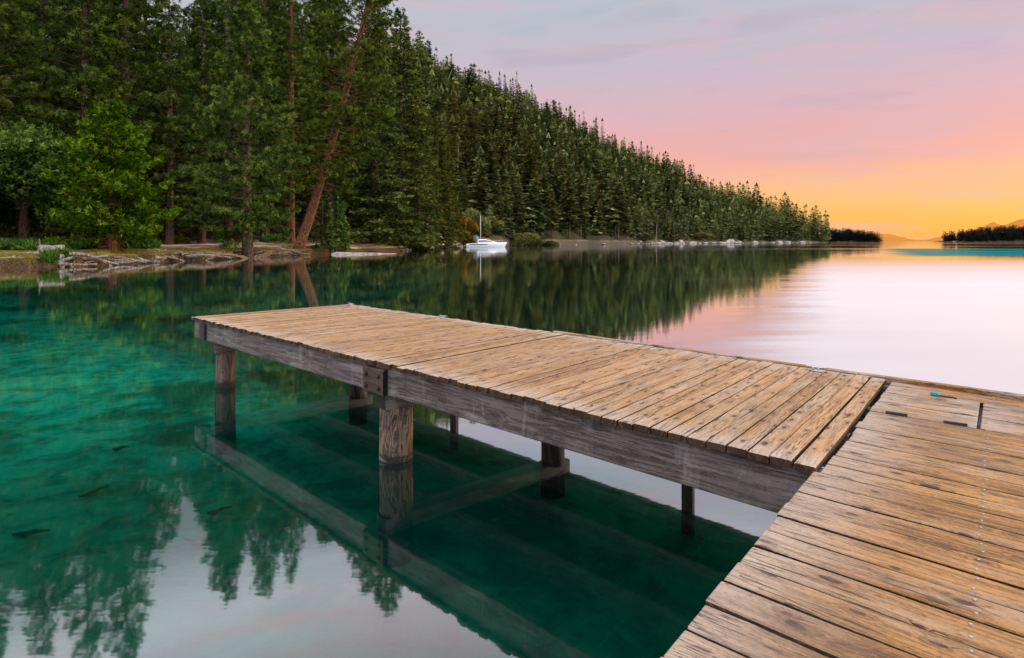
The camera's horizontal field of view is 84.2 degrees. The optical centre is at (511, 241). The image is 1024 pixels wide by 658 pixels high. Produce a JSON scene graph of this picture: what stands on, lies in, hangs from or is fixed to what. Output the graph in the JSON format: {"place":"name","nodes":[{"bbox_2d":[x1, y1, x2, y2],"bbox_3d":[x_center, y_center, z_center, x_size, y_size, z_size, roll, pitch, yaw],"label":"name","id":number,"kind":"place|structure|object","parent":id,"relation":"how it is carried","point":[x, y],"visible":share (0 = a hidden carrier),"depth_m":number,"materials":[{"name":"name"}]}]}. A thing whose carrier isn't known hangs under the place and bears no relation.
{"place":"outdoors","nodes":[
{"label":"outdoors","id":0,"kind":"place"},
{"bbox_2d":[0,68,828,267],"bbox_3d":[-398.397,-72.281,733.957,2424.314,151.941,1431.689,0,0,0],"label":"shore","id":1,"kind":"structure","parent":0,"point":[563,239],"depth_m":96.81,"materials":[{"name":"grey stone"}]},
{"bbox_2d":[0,16,21,128],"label":"pine tree","id":2,"kind":"object","parent":1,"relation":"on","point":[7,73],"visible":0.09,"depth_m":69.65,"materials":[{"name":"green plant"}]},
{"bbox_2d":[0,0,63,133],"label":"pine tree","id":3,"kind":"object","parent":1,"relation":"on","point":[17,18],"visible":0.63,"depth_m":60.57,"materials":[{"name":"green plant"}]},
{"bbox_2d":[13,0,65,124],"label":"pine tree","id":4,"kind":"object","parent":1,"relation":"on","point":[33,46],"visible":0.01,"depth_m":75.48,"materials":[{"name":"green plant"}]},
{"bbox_2d":[0,14,79,237],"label":"fir tree","id":5,"kind":"object","parent":1,"relation":"on","point":[46,230],"visible":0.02,"depth_m":71.17,"materials":[{"name":"green plant"}]},
{"bbox_2d":[0,117,99,238],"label":"broadleaf tree","id":6,"kind":"object","parent":1,"relation":"on","point":[27,153],"visible":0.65,"depth_m":48.24,"materials":[{"name":"green plant"}]},
{"bbox_2d":[36,245,64,253],"bbox_3d":[-33.875,0.776,41.740,2.224,1.050,2.218,0,0,0],"label":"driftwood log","id":7,"kind":"object","parent":1,"relation":"on","point":[43,247],"visible":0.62,"depth_m":41.15,"materials":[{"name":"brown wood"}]},
{"bbox_2d":[0,0,105,238],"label":"pine tree","id":8,"kind":"object","parent":1,"relation":"on","point":[44,18],"visible":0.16,"depth_m":68.47,"materials":[{"name":"green plant"}]},
{"bbox_2d":[36,247,73,263],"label":"bank plants","id":9,"kind":"object","parent":1,"relation":"on","point":[53,255],"visible":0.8,"depth_m":39.98,"materials":[{"name":"green plant"}]},
{"bbox_2d":[0,236,161,250],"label":"undergrowth","id":10,"kind":"object","parent":1,"relation":"on","point":[13,243],"visible":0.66,"depth_m":47.22,"materials":[{"name":"green plant"}]},
{"bbox_2d":[22,0,149,235],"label":"pine tree","id":11,"kind":"object","parent":1,"relation":"on","point":[84,45],"visible":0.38,"depth_m":63.73,"materials":[{"name":"green plant"}]},
{"bbox_2d":[39,98,182,250],"bbox_3d":[-33.388,-5.324,47.793,10.377,13.403,10.395,0,0,33],"label":"cedar tree","id":12,"kind":"object","parent":1,"relation":"on","point":[113,179],"visible":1,"depth_m":46.09,"materials":[{"name":"green plant"}]},
{"bbox_2d":[75,0,159,145],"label":"pine tree","id":13,"kind":"object","parent":1,"relation":"on","point":[116,64],"visible":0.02,"depth_m":90.79,"materials":[{"name":"green plant"}]},
{"bbox_2d":[56,0,186,237],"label":"pine tree","id":14,"kind":"object","parent":1,"relation":"on","point":[123,43],"visible":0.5,"depth_m":65.74,"materials":[{"name":"green plant"}]},
{"bbox_2d":[119,0,176,187],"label":"pine tree","id":15,"kind":"object","parent":1,"relation":"on","point":[145,25],"visible":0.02,"depth_m":93.60,"materials":[{"name":"green plant"}]},
{"bbox_2d":[0,245,320,263],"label":"grass","id":16,"kind":"structure","parent":1,"relation":"on","point":[91,251],"depth_m":47.40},
{"bbox_2d":[131,81,198,243],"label":"fir tree","id":17,"kind":"object","parent":1,"relation":"on","point":[180,236],"visible":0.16,"depth_m":73.69,"materials":[{"name":"green plant"}]},
{"bbox_2d":[135,0,211,243],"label":"pine tree","id":18,"kind":"object","parent":1,"relation":"on","point":[170,166],"visible":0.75,"depth_m":69.34,"materials":[{"name":"green plant"}]},
{"bbox_2d":[149,42,206,240],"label":"pine tree","id":19,"kind":"object","parent":1,"relation":"on","point":[184,49],"visible":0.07,"depth_m":82.83,"materials":[{"name":"green plant"}]},
{"bbox_2d":[164,6,214,233],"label":"pine tree","id":20,"kind":"object","parent":1,"relation":"on","point":[186,10],"visible":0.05,"depth_m":87.17,"materials":[{"name":"green plant"}]},
{"bbox_2d":[159,0,241,242],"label":"pine tree","id":21,"kind":"object","parent":1,"relation":"on","point":[199,36],"visible":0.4,"depth_m":75.30,"materials":[{"name":"green plant"}]},
{"bbox_2d":[176,0,262,226],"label":"pine tree","id":22,"kind":"object","parent":1,"relation":"on","point":[217,224],"visible":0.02,"depth_m":90.61,"materials":[{"name":"green plant"}]},
{"bbox_2d":[187,0,271,241],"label":"pine tree","id":23,"kind":"object","parent":1,"relation":"on","point":[220,29],"visible":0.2,"depth_m":77.80,"materials":[{"name":"green plant"}]},
{"bbox_2d":[184,0,276,234],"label":"pine tree","id":24,"kind":"object","parent":1,"relation":"on","point":[234,223],"visible":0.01,"depth_m":91.30,"materials":[{"name":"green plant"}]},
{"bbox_2d":[178,0,309,257],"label":"pine tree","id":25,"kind":"object","parent":1,"relation":"on","point":[248,213],"visible":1,"depth_m":58.48,"materials":[{"name":"green plant"}]},
{"bbox_2d":[192,251,296,260],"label":"exposed roots","id":26,"kind":"object","parent":1,"relation":"on","point":[241,256],"visible":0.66,"depth_m":58.68,"materials":[{"name":"brown wood"}]},
{"bbox_2d":[215,0,309,241],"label":"pine tree","id":27,"kind":"object","parent":1,"relation":"on","point":[266,8],"visible":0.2,"depth_m":85.19,"materials":[{"name":"green plant"}]},
{"bbox_2d":[254,102,297,236],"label":"fir tree","id":28,"kind":"object","parent":1,"relation":"on","point":[274,230],"visible":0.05,"depth_m":97.80,"materials":[{"name":"green plant"}]},
{"bbox_2d":[255,0,305,208],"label":"pine tree","id":29,"kind":"object","parent":1,"relation":"on","point":[298,195],"visible":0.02,"depth_m":103.75,"materials":[{"name":"green plant"}]},
{"bbox_2d":[251,0,327,243],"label":"pine tree","id":30,"kind":"object","parent":1,"relation":"on","point":[290,201],"visible":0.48,"depth_m":85.21,"materials":[{"name":"green plant"}]},
{"bbox_2d":[259,0,319,233],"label":"pine tree","id":31,"kind":"object","parent":1,"relation":"on","point":[295,15],"visible":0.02,"depth_m":107.62,"materials":[{"name":"green plant"}]},
{"bbox_2d":[294,0,336,236],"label":"pine tree","id":32,"kind":"object","parent":1,"relation":"on","point":[309,197],"visible":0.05,"depth_m":118.86,"materials":[{"name":"green plant"}]},
{"bbox_2d":[307,181,343,250],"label":"fir tree","id":33,"kind":"object","parent":1,"relation":"on","point":[323,213],"visible":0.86,"depth_m":76.39,"materials":[{"name":"green plant"}]},
{"bbox_2d":[285,0,367,236],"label":"pine tree","id":34,"kind":"object","parent":1,"relation":"on","point":[319,29],"visible":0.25,"depth_m":96.92,"materials":[{"name":"green plant"}]},
{"bbox_2d":[286,0,366,236],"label":"pine tree","id":35,"kind":"object","parent":1,"relation":"on","point":[307,63],"visible":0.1,"depth_m":103.97,"materials":[{"name":"green plant"}]},
{"bbox_2d":[324,196,353,252],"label":"cedar tree","id":36,"kind":"object","parent":1,"relation":"on","point":[339,213],"visible":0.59,"depth_m":79.61,"materials":[{"name":"green plant"}]},
{"bbox_2d":[278,0,405,248],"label":"pine tree","id":37,"kind":"object","parent":1,"relation":"on","point":[309,147],"visible":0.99,"depth_m":72.34,"materials":[{"name":"green plant"}]},
{"bbox_2d":[323,87,370,236],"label":"fir tree","id":38,"kind":"object","parent":1,"relation":"on","point":[348,213],"visible":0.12,"depth_m":104.80,"materials":[{"name":"green plant"}]},
{"bbox_2d":[334,6,426,245],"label":"fir tree","id":39,"kind":"object","parent":1,"relation":"on","point":[372,179],"visible":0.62,"depth_m":99.10,"materials":[{"name":"green plant"}]},
{"bbox_2d":[356,176,408,245],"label":"fir tree","id":40,"kind":"object","parent":1,"relation":"on","point":[385,241],"visible":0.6,"depth_m":98.75,"materials":[{"name":"green plant"}]},
{"bbox_2d":[351,6,443,248],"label":"fir tree","id":41,"kind":"object","parent":1,"relation":"on","point":[415,151],"visible":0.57,"depth_m":106.86,"materials":[{"name":"green plant"}]},
{"bbox_2d":[387,189,422,249],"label":"fir tree","id":42,"kind":"object","parent":1,"relation":"on","point":[413,233],"visible":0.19,"depth_m":107.65,"materials":[{"name":"green plant"}]},
{"bbox_2d":[397,80,452,249],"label":"fir tree","id":43,"kind":"object","parent":1,"relation":"on","point":[431,208],"visible":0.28,"depth_m":117.44,"materials":[{"name":"green plant"}]},
{"bbox_2d":[427,95,447,131],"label":"conifer tree","id":44,"kind":"object","parent":1,"relation":"on","point":[436,106],"visible":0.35,"depth_m":250.73,"materials":[{"name":"green plant"}]},
{"bbox_2d":[420,111,462,248],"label":"fir tree","id":45,"kind":"object","parent":1,"relation":"on","point":[442,175],"visible":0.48,"depth_m":133.48,"materials":[{"name":"green plant"}]},
{"bbox_2d":[438,112,460,196],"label":"conifer tree","id":46,"kind":"object","parent":1,"relation":"on","point":[444,130],"visible":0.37,"depth_m":193.85,"materials":[{"name":"green plant"}]},
{"bbox_2d":[439,134,465,243],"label":"fir tree","id":47,"kind":"object","parent":1,"relation":"on","point":[453,173],"visible":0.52,"depth_m":153.38,"materials":[{"name":"green plant"}]},
{"bbox_2d":[446,87,463,160],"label":"conifer tree","id":48,"kind":"object","parent":1,"relation":"on","point":[455,106],"visible":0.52,"depth_m":232.47,"materials":[{"name":"green plant"}]},
{"bbox_2d":[448,114,465,204],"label":"conifer tree","id":49,"kind":"object","parent":1,"relation":"on","point":[452,120],"visible":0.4,"depth_m":202.81,"materials":[{"name":"green plant"}]},
{"bbox_2d":[454,133,469,192],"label":"conifer tree","id":50,"kind":"object","parent":1,"relation":"on","point":[459,146],"visible":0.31,"depth_m":219.44,"materials":[{"name":"green plant"}]},
{"bbox_2d":[455,168,471,215],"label":"fir tree","id":51,"kind":"object","parent":1,"relation":"on","point":[465,196],"visible":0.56,"depth_m":195.50,"materials":[{"name":"green plant"}]},
{"bbox_2d":[459,87,469,110],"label":"conifer tree","id":52,"kind":"object","parent":1,"relation":"on","point":[463,93],"visible":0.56,"depth_m":370.13,"materials":[{"name":"green plant"}]},
{"bbox_2d":[455,218,479,246],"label":"autumn shrub","id":53,"kind":"object","parent":1,"relation":"on","point":[470,225],"visible":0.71,"depth_m":175.60,"materials":[{"name":"brown plant"}]},
{"bbox_2d":[461,118,475,184],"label":"conifer tree","id":54,"kind":"object","parent":1,"relation":"on","point":[466,149],"visible":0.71,"depth_m":230.39,"materials":[{"name":"green plant"}]},
{"bbox_2d":[465,162,473,199],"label":"conifer tree","id":55,"kind":"object","parent":1,"relation":"on","point":[469,182],"visible":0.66,"depth_m":225.08,"materials":[{"name":"green plant"}]},
{"bbox_2d":[461,102,482,160],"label":"conifer tree","id":56,"kind":"object","parent":1,"relation":"on","point":[472,121],"visible":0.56,"depth_m":258.75,"materials":[{"name":"green plant"}]},
{"bbox_2d":[458,208,491,237],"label":"willow shrub","id":57,"kind":"object","parent":1,"relation":"on","point":[474,216],"visible":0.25,"depth_m":184.03,"materials":[{"name":"green plant"}]},
{"bbox_2d":[470,134,480,171],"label":"conifer tree","id":58,"kind":"object","parent":1,"relation":"on","point":[475,148],"visible":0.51,"depth_m":237.44,"materials":[{"name":"green plant"}]},
{"bbox_2d":[464,102,489,144],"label":"conifer tree","id":59,"kind":"object","parent":1,"relation":"on","point":[480,131],"visible":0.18,"depth_m":272.23,"materials":[{"name":"green plant"}]},
{"bbox_2d":[467,146,494,199],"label":"conifer tree","id":60,"kind":"object","parent":1,"relation":"on","point":[481,151],"visible":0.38,"depth_m":213.42,"materials":[{"name":"green plant"}]},
{"bbox_2d":[469,158,493,218],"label":"conifer tree","id":61,"kind":"object","parent":1,"relation":"on","point":[483,206],"visible":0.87,"depth_m":195.22,"materials":[{"name":"green plant"}]},
{"bbox_2d":[477,136,496,178],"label":"conifer tree","id":62,"kind":"object","parent":1,"relation":"on","point":[484,144],"visible":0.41,"depth_m":245.81,"materials":[{"name":"green plant"}]},
{"bbox_2d":[481,102,493,140],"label":"conifer tree","id":63,"kind":"object","parent":1,"relation":"on","point":[486,118],"visible":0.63,"depth_m":315.79,"materials":[{"name":"green plant"}]},
{"bbox_2d":[482,96,495,133],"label":"conifer tree","id":64,"kind":"object","parent":1,"relation":"on","point":[489,109],"visible":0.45,"depth_m":350.74,"materials":[{"name":"green plant"}]},
{"bbox_2d":[485,143,497,202],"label":"conifer tree","id":65,"kind":"object","parent":1,"relation":"on","point":[492,158],"visible":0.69,"depth_m":245.72,"materials":[{"name":"green plant"}]},
{"bbox_2d":[488,216,505,231],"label":"willow shrub","id":66,"kind":"object","parent":1,"relation":"on","point":[499,226],"visible":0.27,"depth_m":203.52,"materials":[{"name":"green plant"}]},
{"bbox_2d":[491,171,504,218],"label":"conifer tree","id":67,"kind":"object","parent":1,"relation":"on","point":[499,191],"visible":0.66,"depth_m":214.07,"materials":[{"name":"green plant"}]},
{"bbox_2d":[492,193,508,234],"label":"conifer tree","id":68,"kind":"object","parent":1,"relation":"on","point":[500,207],"visible":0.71,"depth_m":207.83,"materials":[{"name":"green plant"}]},
{"bbox_2d":[492,160,513,213],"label":"conifer tree","id":69,"kind":"object","parent":1,"relation":"on","point":[504,179],"visible":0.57,"depth_m":220.49,"materials":[{"name":"green plant"}]},
{"bbox_2d":[496,138,509,180],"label":"conifer tree","id":70,"kind":"object","parent":1,"relation":"on","point":[503,154],"visible":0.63,"depth_m":267.85,"materials":[{"name":"green plant"}]},
{"bbox_2d":[500,188,517,237],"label":"conifer tree","id":71,"kind":"object","parent":1,"relation":"on","point":[509,223],"visible":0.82,"depth_m":211.50,"materials":[{"name":"green plant"}]},
{"bbox_2d":[501,143,517,200],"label":"conifer tree","id":72,"kind":"object","parent":1,"relation":"on","point":[511,159],"visible":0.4,"depth_m":247.66,"materials":[{"name":"green plant"}]},
{"bbox_2d":[506,107,522,140],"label":"conifer tree","id":73,"kind":"object","parent":1,"relation":"on","point":[513,124],"visible":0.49,"depth_m":336.74,"materials":[{"name":"green plant"}]},
{"bbox_2d":[509,162,522,227],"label":"conifer tree","id":74,"kind":"object","parent":1,"relation":"on","point":[515,194],"visible":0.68,"depth_m":231.55,"materials":[{"name":"green plant"}]},
{"bbox_2d":[513,184,528,233],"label":"conifer tree","id":75,"kind":"object","parent":1,"relation":"on","point":[521,223],"visible":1,"depth_m":229.60,"materials":[{"name":"green plant"}]},
{"bbox_2d":[515,139,536,184],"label":"conifer tree","id":76,"kind":"object","parent":1,"relation":"on","point":[524,148],"visible":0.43,"depth_m":281.65,"materials":[{"name":"green plant"}]},
{"bbox_2d":[510,232,542,245],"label":"willow shrub","id":77,"kind":"object","parent":1,"relation":"on","point":[527,239],"visible":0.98,"depth_m":211.80,"materials":[{"name":"green plant"}]},
{"bbox_2d":[516,150,544,202],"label":"conifer tree","id":78,"kind":"object","parent":1,"relation":"on","point":[528,166],"visible":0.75,"depth_m":255.02,"materials":[{"name":"green plant"}]},
{"bbox_2d":[519,179,549,233],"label":"conifer tree","id":79,"kind":"object","parent":1,"relation":"on","point":[536,216],"visible":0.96,"depth_m":235.95,"materials":[{"name":"green plant"}]},
{"bbox_2d":[538,162,554,225],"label":"conifer tree","id":80,"kind":"object","parent":1,"relation":"on","point":[546,176],"visible":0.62,"depth_m":263.35,"materials":[{"name":"green plant"}]},
{"bbox_2d":[542,141,553,183],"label":"conifer tree","id":81,"kind":"object","parent":1,"relation":"on","point":[548,161],"visible":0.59,"depth_m":310.21,"materials":[{"name":"green plant"}]},
{"bbox_2d":[544,191,559,238],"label":"conifer tree","id":82,"kind":"object","parent":1,"relation":"on","point":[553,217],"visible":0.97,"depth_m":247.20,"materials":[{"name":"green plant"}]},
{"bbox_2d":[551,152,562,204],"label":"conifer tree","id":83,"kind":"object","parent":1,"relation":"on","point":[556,187],"visible":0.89,"depth_m":299.70,"materials":[{"name":"green plant"}]},
{"bbox_2d":[557,149,565,193],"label":"conifer tree","id":84,"kind":"object","parent":1,"relation":"on","point":[560,164],"visible":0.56,"depth_m":307.44,"materials":[{"name":"green plant"}]},
{"bbox_2d":[559,171,579,238],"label":"conifer tree","id":85,"kind":"object","parent":1,"relation":"on","point":[568,201],"visible":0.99,"depth_m":266.50,"materials":[{"name":"green plant"}]},
{"bbox_2d":[570,144,579,183],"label":"conifer tree","id":86,"kind":"object","parent":1,"relation":"on","point":[575,161],"visible":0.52,"depth_m":356.98,"materials":[{"name":"green plant"}]},
{"bbox_2d":[573,168,592,237],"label":"conifer tree","id":87,"kind":"object","parent":1,"relation":"on","point":[583,215],"visible":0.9,"depth_m":281.60,"materials":[{"name":"green plant"}]},
{"bbox_2d":[348,30,831,242],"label":"hillside woods","id":88,"kind":"object","parent":1,"relation":"on","point":[718,210],"visible":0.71,"depth_m":478.11,"materials":[{"name":"green plant"}]},
{"bbox_2d":[585,180,594,222],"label":"conifer tree","id":89,"kind":"object","parent":1,"relation":"on","point":[589,209],"visible":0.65,"depth_m":317.32,"materials":[{"name":"green plant"}]},
{"bbox_2d":[592,199,608,232],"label":"conifer tree","id":90,"kind":"object","parent":1,"relation":"on","point":[599,209],"visible":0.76,"depth_m":302.46,"materials":[{"name":"green plant"}]},
{"bbox_2d":[601,194,614,230],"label":"conifer tree","id":91,"kind":"object","parent":1,"relation":"on","point":[607,213],"visible":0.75,"depth_m":314.49,"materials":[{"name":"green plant"}]},
{"bbox_2d":[604,177,624,235],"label":"conifer tree","id":92,"kind":"object","parent":1,"relation":"on","point":[614,180],"visible":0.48,"depth_m":312.63,"materials":[{"name":"green plant"}]},
{"bbox_2d":[605,181,632,238],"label":"conifer tree","id":93,"kind":"object","parent":1,"relation":"on","point":[618,215],"visible":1,"depth_m":307.21,"materials":[{"name":"green plant"}]},
{"bbox_2d":[632,207,642,237],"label":"conifer tree","id":94,"kind":"object","parent":1,"relation":"on","point":[637,229],"visible":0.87,"depth_m":338.69,"materials":[{"name":"green plant"}]},
{"bbox_2d":[0,241,1023,657],"bbox_3d":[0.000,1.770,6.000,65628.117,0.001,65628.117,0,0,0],"label":"lake water","id":95,"kind":"structure","parent":0,"point":[162,495],"depth_m":4.53,"materials":[{"name":"teal liquid"}]},
{"bbox_2d":[69,252,111,265],"bbox_3d":[-30.079,1.360,40.630,2.736,1.211,0.310,0,0,-19],"label":"driftwood log","id":96,"kind":"object","parent":95,"relation":"in","point":[84,255],"visible":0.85,"depth_m":40.46,"materials":[{"name":"grey wood"}]},
{"bbox_2d":[330,252,394,254],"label":"rock ledge","id":97,"kind":"object","parent":95,"relation":"on","point":[345,253],"visible":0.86,"depth_m":75.57,"materials":[{"name":"stone"}]},
{"bbox_2d":[466,236,506,246],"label":"sailboat","id":98,"kind":"object","parent":95,"relation":"on","point":[485,242],"visible":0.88,"depth_m":166.87,"materials":[{"name":"white plastic"}]},
{"bbox_2d":[191,303,1023,512],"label":"wooden dock","id":99,"kind":"object","parent":95,"relation":"in","point":[770,435],"visible":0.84,"depth_m":3.86,"materials":[{"name":"brown wood"}]},
{"bbox_2d":[660,382,1023,657],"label":"walkway","id":100,"kind":"structure","parent":99,"relation":"attached to","point":[895,529],"depth_m":1.76,"materials":[{"name":"brown wood"}]},
{"bbox_2d":[59,0,1023,239],"label":"sky","id":101,"kind":"structure","parent":0,"point":[902,118],"materials":[{"name":"pink"}]},
{"bbox_2d":[828,238,875,241],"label":"island","id":102,"kind":"structure","parent":0,"point":[851,240],"depth_m":1355.67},
{"bbox_2d":[808,228,882,241],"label":"distant woods","id":103,"kind":"object","parent":102,"relation":"on","point":[849,234],"visible":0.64,"depth_m":1365.21,"materials":[{"name":"plant"}]},
{"bbox_2d":[875,219,1023,240],"bbox_3d":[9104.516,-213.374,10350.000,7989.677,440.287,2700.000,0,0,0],"label":"mountains","id":104,"kind":"structure","parent":0,"point":[891,237],"depth_m":9655.13,"materials":[{"name":"orange"}]},
{"bbox_2d":[936,237,1023,241],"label":"headland","id":105,"kind":"structure","parent":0,"point":[1015,240],"depth_m":1509.85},
{"bbox_2d":[941,225,1023,241],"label":"distant woods","id":106,"kind":"object","parent":105,"relation":"on","point":[1003,232],"visible":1,"depth_m":1528.54,"materials":[{"name":"green plant"}]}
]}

